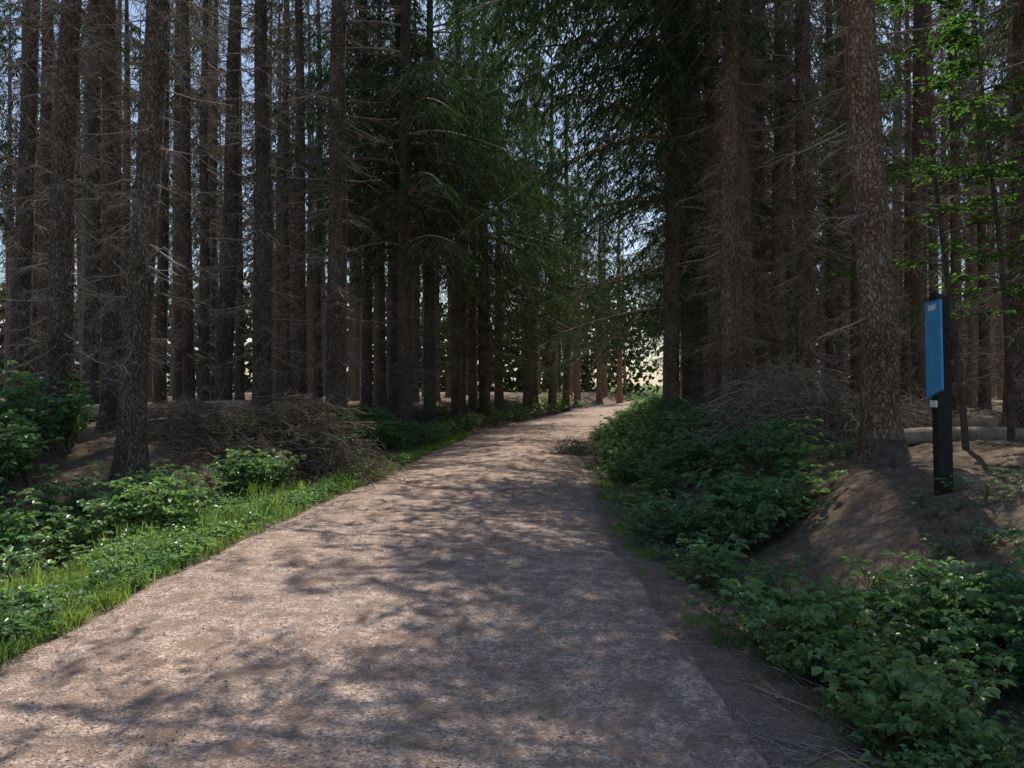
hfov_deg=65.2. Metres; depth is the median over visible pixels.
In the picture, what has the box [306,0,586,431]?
spruce tree
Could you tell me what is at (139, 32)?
spruce tree
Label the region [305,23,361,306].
spruce tree
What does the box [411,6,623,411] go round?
spruce tree
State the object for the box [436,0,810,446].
spruce tree
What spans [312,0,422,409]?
spruce tree
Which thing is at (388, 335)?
spruce tree
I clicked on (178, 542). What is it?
ground ivy
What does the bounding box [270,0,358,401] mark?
spruce tree
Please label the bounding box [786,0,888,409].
spruce tree
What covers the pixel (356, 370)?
spruce tree
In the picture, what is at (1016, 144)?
spruce tree
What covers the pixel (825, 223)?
spruce tree
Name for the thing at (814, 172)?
spruce tree
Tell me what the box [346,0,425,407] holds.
spruce tree
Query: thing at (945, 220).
spruce tree
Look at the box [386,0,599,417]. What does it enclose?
spruce tree
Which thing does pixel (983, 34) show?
spruce tree
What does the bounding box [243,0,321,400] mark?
spruce tree
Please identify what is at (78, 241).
spruce tree
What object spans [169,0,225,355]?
spruce tree
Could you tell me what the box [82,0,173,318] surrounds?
spruce tree
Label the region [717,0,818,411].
spruce tree
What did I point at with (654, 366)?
spruce tree
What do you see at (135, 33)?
spruce tree
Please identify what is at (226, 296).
spruce tree
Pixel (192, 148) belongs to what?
spruce tree
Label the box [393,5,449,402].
spruce tree
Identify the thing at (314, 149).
spruce tree
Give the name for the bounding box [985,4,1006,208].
spruce tree
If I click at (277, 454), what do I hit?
fallen log
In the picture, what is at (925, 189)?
spruce tree
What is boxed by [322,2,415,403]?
spruce tree
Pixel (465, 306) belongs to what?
spruce tree
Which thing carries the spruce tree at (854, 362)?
on the ground at (878, 524)
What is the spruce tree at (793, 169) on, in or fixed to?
on the ground at (878, 524)
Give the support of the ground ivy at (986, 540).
on the ground at (878, 524)
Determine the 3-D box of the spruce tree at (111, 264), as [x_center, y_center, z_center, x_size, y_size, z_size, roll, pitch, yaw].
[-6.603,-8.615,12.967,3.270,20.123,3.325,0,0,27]
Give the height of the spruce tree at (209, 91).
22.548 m
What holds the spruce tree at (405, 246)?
on the ground at (878, 524)
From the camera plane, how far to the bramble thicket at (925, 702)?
4.42 m
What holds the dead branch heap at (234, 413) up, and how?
on the ground at (878, 524)
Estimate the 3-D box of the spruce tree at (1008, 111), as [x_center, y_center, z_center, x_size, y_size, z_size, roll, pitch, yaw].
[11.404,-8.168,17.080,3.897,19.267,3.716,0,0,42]
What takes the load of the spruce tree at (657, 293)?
on the ground at (878, 524)
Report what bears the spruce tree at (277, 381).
on the ground at (878, 524)
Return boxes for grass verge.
[0,431,474,666]
[585,460,1023,767]
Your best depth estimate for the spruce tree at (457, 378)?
28.33 m
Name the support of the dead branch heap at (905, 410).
on the ground at (878, 524)
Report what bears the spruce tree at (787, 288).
on the ground at (878, 524)
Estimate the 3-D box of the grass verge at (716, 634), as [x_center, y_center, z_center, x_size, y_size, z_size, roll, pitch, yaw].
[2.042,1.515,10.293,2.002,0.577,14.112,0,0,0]
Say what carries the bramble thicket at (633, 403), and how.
on the ground at (878, 524)
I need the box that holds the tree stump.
[866,439,912,468]
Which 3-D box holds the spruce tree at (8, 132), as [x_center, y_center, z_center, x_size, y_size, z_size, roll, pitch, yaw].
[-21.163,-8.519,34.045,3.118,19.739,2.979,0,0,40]
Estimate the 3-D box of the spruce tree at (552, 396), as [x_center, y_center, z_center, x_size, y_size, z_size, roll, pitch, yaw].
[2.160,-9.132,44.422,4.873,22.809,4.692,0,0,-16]
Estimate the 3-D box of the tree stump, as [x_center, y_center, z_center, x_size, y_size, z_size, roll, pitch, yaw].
[4.197,0.919,8.904,0.494,0.610,0.497,0,0,37]
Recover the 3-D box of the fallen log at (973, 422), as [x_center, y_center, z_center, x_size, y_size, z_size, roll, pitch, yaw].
[7.703,0.664,12.788,4.380,0.305,0.286,0,0,-16]
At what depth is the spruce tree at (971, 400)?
29.15 m
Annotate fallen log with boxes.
[39,400,252,418]
[169,401,309,408]
[221,410,290,466]
[903,418,999,428]
[904,427,1023,445]
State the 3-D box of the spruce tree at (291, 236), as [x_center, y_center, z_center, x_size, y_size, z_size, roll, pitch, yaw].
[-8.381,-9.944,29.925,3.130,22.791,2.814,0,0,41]
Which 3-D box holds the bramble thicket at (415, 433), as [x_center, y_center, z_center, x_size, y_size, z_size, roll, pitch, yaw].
[0.029,1.045,35.947,2.991,1.249,40.043,0,0,11]
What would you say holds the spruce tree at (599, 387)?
on the ground at (878, 524)
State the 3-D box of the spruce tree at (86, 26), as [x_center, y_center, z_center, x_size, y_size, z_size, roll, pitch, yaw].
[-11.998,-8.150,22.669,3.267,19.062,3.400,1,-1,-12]
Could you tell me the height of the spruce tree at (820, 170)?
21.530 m
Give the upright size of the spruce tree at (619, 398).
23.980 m
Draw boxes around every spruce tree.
[0,0,76,348]
[0,0,85,397]
[0,0,93,421]
[0,0,101,404]
[0,0,141,453]
[0,13,39,362]
[0,22,20,353]
[0,25,82,195]
[0,59,19,305]
[0,98,7,174]
[8,0,190,431]
[38,0,138,394]
[39,0,144,420]
[39,1,143,361]
[54,6,101,394]
[61,0,260,486]
[75,0,174,204]
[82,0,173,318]
[122,0,212,403]
[122,2,173,401]
[122,10,158,237]
[129,0,224,400]
[136,6,199,357]
[145,0,223,417]
[162,0,255,400]
[168,0,298,416]
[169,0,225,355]
[169,0,252,297]
[169,0,274,400]
[182,0,343,416]
[190,0,253,336]
[196,15,278,399]
[219,3,277,348]
[222,0,312,396]
[240,0,569,434]
[242,0,365,406]
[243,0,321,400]
[243,0,325,397]
[247,0,309,401]
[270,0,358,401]
[270,0,410,449]
[287,0,517,414]
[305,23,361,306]
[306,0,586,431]
[306,24,360,401]
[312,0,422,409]
[314,0,610,424]
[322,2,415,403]
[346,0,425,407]
[346,10,387,400]
[361,27,425,399]
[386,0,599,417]
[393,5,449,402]
[410,0,505,428]
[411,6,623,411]
[421,0,467,400]
[431,0,785,415]
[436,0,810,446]
[447,3,509,412]
[452,0,846,411]
[452,3,526,414]
[465,0,962,462]
[467,0,794,402]
[467,46,609,408]
[506,38,562,415]
[517,44,582,413]
[522,0,904,412]
[554,28,603,410]
[556,10,851,407]
[559,123,609,407]
[573,163,632,403]
[594,162,643,402]
[620,95,771,396]
[625,98,770,399]
[653,109,703,255]
[680,13,722,403]
[715,0,842,417]
[716,0,892,430]
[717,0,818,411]
[721,9,792,292]
[751,0,794,362]
[751,5,834,408]
[765,3,825,317]
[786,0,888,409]
[786,0,906,406]
[788,0,930,414]
[791,0,835,362]
[792,31,825,361]
[813,11,851,403]
[814,0,850,400]
[816,9,904,363]
[823,28,851,376]
[845,5,949,357]
[875,0,982,417]
[875,0,992,410]
[875,9,936,374]
[877,1,949,406]
[881,0,1011,416]
[883,0,976,399]
[891,5,985,354]
[903,0,1023,427]
[917,0,1012,186]
[934,0,1011,410]
[935,0,1006,407]
[935,1,977,379]
[946,0,1012,368]
[949,0,1023,204]
[962,0,1012,386]
[963,61,1023,395]
[977,2,1012,268]
[984,27,1011,364]
[985,3,1006,302]
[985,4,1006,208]
[985,73,1006,357]
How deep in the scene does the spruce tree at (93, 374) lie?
15.83 m
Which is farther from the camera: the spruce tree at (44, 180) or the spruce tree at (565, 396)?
the spruce tree at (565, 396)
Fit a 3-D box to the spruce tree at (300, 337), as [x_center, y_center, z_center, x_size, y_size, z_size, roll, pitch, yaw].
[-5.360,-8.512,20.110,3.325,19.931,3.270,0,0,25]
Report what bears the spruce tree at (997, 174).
on the ground at (878, 524)
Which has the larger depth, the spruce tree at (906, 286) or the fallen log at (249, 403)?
the spruce tree at (906, 286)
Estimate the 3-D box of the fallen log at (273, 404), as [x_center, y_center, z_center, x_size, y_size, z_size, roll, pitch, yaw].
[-7.353,0.590,21.489,4.427,0.282,0.265,0,0,13]
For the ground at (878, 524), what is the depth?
7.16 m
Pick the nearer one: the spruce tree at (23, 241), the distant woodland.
the spruce tree at (23, 241)
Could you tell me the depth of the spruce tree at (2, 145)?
36.62 m
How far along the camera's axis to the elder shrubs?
9.62 m
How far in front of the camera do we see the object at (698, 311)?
18.64 m
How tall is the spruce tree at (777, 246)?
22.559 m
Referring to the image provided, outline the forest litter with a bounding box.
[0,405,1023,767]
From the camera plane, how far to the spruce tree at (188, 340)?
18.13 m
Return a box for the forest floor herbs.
[0,393,995,486]
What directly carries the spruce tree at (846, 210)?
on the ground at (878, 524)
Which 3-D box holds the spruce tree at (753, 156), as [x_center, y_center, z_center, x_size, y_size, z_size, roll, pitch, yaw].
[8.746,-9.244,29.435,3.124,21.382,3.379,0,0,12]
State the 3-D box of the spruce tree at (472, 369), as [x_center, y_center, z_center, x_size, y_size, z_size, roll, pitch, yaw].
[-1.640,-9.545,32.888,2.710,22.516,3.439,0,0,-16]
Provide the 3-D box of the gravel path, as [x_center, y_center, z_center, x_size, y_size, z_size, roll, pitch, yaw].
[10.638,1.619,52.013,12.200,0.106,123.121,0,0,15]
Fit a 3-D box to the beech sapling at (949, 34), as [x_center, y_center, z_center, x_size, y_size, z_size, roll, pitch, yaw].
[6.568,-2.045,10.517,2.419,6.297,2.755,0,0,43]
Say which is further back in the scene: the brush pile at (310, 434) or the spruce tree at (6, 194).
the spruce tree at (6, 194)
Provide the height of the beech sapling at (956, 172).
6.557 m
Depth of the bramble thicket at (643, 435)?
9.95 m
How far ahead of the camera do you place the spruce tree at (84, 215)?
28.40 m
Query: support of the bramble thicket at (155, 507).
on the ground at (878, 524)
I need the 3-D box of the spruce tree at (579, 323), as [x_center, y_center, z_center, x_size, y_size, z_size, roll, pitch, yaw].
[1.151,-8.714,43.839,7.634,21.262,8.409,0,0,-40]
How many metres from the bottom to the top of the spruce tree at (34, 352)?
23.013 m
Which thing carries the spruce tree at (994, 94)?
on the ground at (878, 524)
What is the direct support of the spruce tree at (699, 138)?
on the ground at (878, 524)
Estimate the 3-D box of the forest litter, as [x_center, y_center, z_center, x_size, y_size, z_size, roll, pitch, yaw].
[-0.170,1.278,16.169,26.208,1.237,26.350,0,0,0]
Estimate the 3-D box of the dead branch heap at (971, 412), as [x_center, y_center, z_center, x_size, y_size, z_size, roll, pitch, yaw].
[7.421,0.936,15.790,10.385,1.402,3.910,0,0,0]
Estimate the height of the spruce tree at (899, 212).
20.519 m
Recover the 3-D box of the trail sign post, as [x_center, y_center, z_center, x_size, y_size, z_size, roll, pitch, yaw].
[3.850,0.267,7.144,0.157,2.170,0.340,-1,0,7]
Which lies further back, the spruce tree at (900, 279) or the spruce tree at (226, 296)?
the spruce tree at (900, 279)
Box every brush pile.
[84,390,341,487]
[185,388,422,487]
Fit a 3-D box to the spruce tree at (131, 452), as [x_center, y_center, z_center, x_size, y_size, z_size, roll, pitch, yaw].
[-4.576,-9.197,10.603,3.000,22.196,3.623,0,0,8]
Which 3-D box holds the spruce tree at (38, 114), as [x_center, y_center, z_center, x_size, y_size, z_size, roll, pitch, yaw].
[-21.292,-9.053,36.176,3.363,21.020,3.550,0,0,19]
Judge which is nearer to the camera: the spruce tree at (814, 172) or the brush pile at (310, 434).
the brush pile at (310, 434)
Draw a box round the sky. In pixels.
[0,0,1006,385]
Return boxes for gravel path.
[0,400,768,767]
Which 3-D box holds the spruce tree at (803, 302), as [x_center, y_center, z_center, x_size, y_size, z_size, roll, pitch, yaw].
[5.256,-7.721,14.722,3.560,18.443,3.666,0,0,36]
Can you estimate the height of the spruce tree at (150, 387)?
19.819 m
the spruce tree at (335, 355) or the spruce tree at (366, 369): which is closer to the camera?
the spruce tree at (335, 355)
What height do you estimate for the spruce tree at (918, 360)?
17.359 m
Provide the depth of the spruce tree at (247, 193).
37.18 m
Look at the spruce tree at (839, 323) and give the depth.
24.04 m
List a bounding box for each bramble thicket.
[0,402,410,586]
[352,391,586,450]
[575,395,847,553]
[598,392,680,424]
[675,527,1023,767]
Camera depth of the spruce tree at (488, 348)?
33.90 m
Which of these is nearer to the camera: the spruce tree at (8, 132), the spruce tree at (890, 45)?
the spruce tree at (890, 45)
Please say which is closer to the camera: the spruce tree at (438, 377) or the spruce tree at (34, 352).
the spruce tree at (34, 352)
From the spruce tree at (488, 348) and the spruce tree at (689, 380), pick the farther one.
the spruce tree at (488, 348)
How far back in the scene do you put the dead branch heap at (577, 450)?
18.20 m
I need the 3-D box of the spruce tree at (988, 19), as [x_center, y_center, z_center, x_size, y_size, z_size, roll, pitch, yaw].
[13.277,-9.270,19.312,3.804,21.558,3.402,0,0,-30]
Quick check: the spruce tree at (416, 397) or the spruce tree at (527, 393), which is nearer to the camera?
the spruce tree at (416, 397)
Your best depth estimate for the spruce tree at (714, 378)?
16.78 m
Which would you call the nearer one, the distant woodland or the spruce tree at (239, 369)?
the spruce tree at (239, 369)
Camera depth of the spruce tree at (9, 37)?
29.70 m
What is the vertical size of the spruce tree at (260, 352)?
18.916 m
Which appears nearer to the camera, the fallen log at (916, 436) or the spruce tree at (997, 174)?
the fallen log at (916, 436)
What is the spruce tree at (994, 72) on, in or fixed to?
on the ground at (878, 524)
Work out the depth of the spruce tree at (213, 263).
24.12 m
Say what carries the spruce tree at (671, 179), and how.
on the ground at (878, 524)
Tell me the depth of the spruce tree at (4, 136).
27.44 m
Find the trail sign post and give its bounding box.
[925,293,953,495]
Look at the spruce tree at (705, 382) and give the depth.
31.44 m
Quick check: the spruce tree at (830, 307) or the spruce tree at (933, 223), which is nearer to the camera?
the spruce tree at (830, 307)
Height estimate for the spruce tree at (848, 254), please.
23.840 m
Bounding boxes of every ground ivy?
[0,447,416,649]
[606,437,1023,767]
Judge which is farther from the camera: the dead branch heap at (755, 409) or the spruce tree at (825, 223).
the spruce tree at (825, 223)
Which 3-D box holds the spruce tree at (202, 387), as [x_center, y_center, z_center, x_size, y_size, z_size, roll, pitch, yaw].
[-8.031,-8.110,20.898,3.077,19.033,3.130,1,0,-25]
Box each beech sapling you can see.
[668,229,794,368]
[813,0,1023,449]
[901,0,1023,440]
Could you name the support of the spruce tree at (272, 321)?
on the ground at (878, 524)
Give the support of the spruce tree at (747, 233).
on the ground at (878, 524)
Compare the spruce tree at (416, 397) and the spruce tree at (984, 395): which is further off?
the spruce tree at (416, 397)
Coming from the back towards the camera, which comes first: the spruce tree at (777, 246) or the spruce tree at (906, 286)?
the spruce tree at (906, 286)
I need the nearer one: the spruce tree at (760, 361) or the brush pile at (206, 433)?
the brush pile at (206, 433)
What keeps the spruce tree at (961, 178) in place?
on the ground at (878, 524)
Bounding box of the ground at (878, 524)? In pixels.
[0,386,1023,767]
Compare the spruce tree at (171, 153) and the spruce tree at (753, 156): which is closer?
the spruce tree at (753, 156)
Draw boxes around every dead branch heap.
[148,393,399,444]
[533,432,609,455]
[661,348,859,489]
[793,401,1001,427]
[795,382,1016,444]
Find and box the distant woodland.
[0,272,998,394]
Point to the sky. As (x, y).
(655, 381)
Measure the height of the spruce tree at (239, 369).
19.049 m
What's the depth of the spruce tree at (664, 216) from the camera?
33.99 m
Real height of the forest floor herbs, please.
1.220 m
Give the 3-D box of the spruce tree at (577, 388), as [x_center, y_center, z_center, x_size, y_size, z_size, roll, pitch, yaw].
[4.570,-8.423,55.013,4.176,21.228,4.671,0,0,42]
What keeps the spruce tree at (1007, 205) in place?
on the ground at (878, 524)
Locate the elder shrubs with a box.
[0,360,109,573]
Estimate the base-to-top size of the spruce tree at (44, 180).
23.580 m
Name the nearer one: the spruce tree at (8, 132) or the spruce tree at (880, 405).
the spruce tree at (880, 405)
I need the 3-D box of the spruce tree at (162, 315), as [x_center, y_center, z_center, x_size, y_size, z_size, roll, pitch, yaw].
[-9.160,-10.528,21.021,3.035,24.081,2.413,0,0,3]
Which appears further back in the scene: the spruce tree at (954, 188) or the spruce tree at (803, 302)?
the spruce tree at (954, 188)
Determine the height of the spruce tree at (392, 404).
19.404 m
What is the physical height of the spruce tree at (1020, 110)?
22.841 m
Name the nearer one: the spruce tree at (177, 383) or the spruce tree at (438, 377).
the spruce tree at (177, 383)

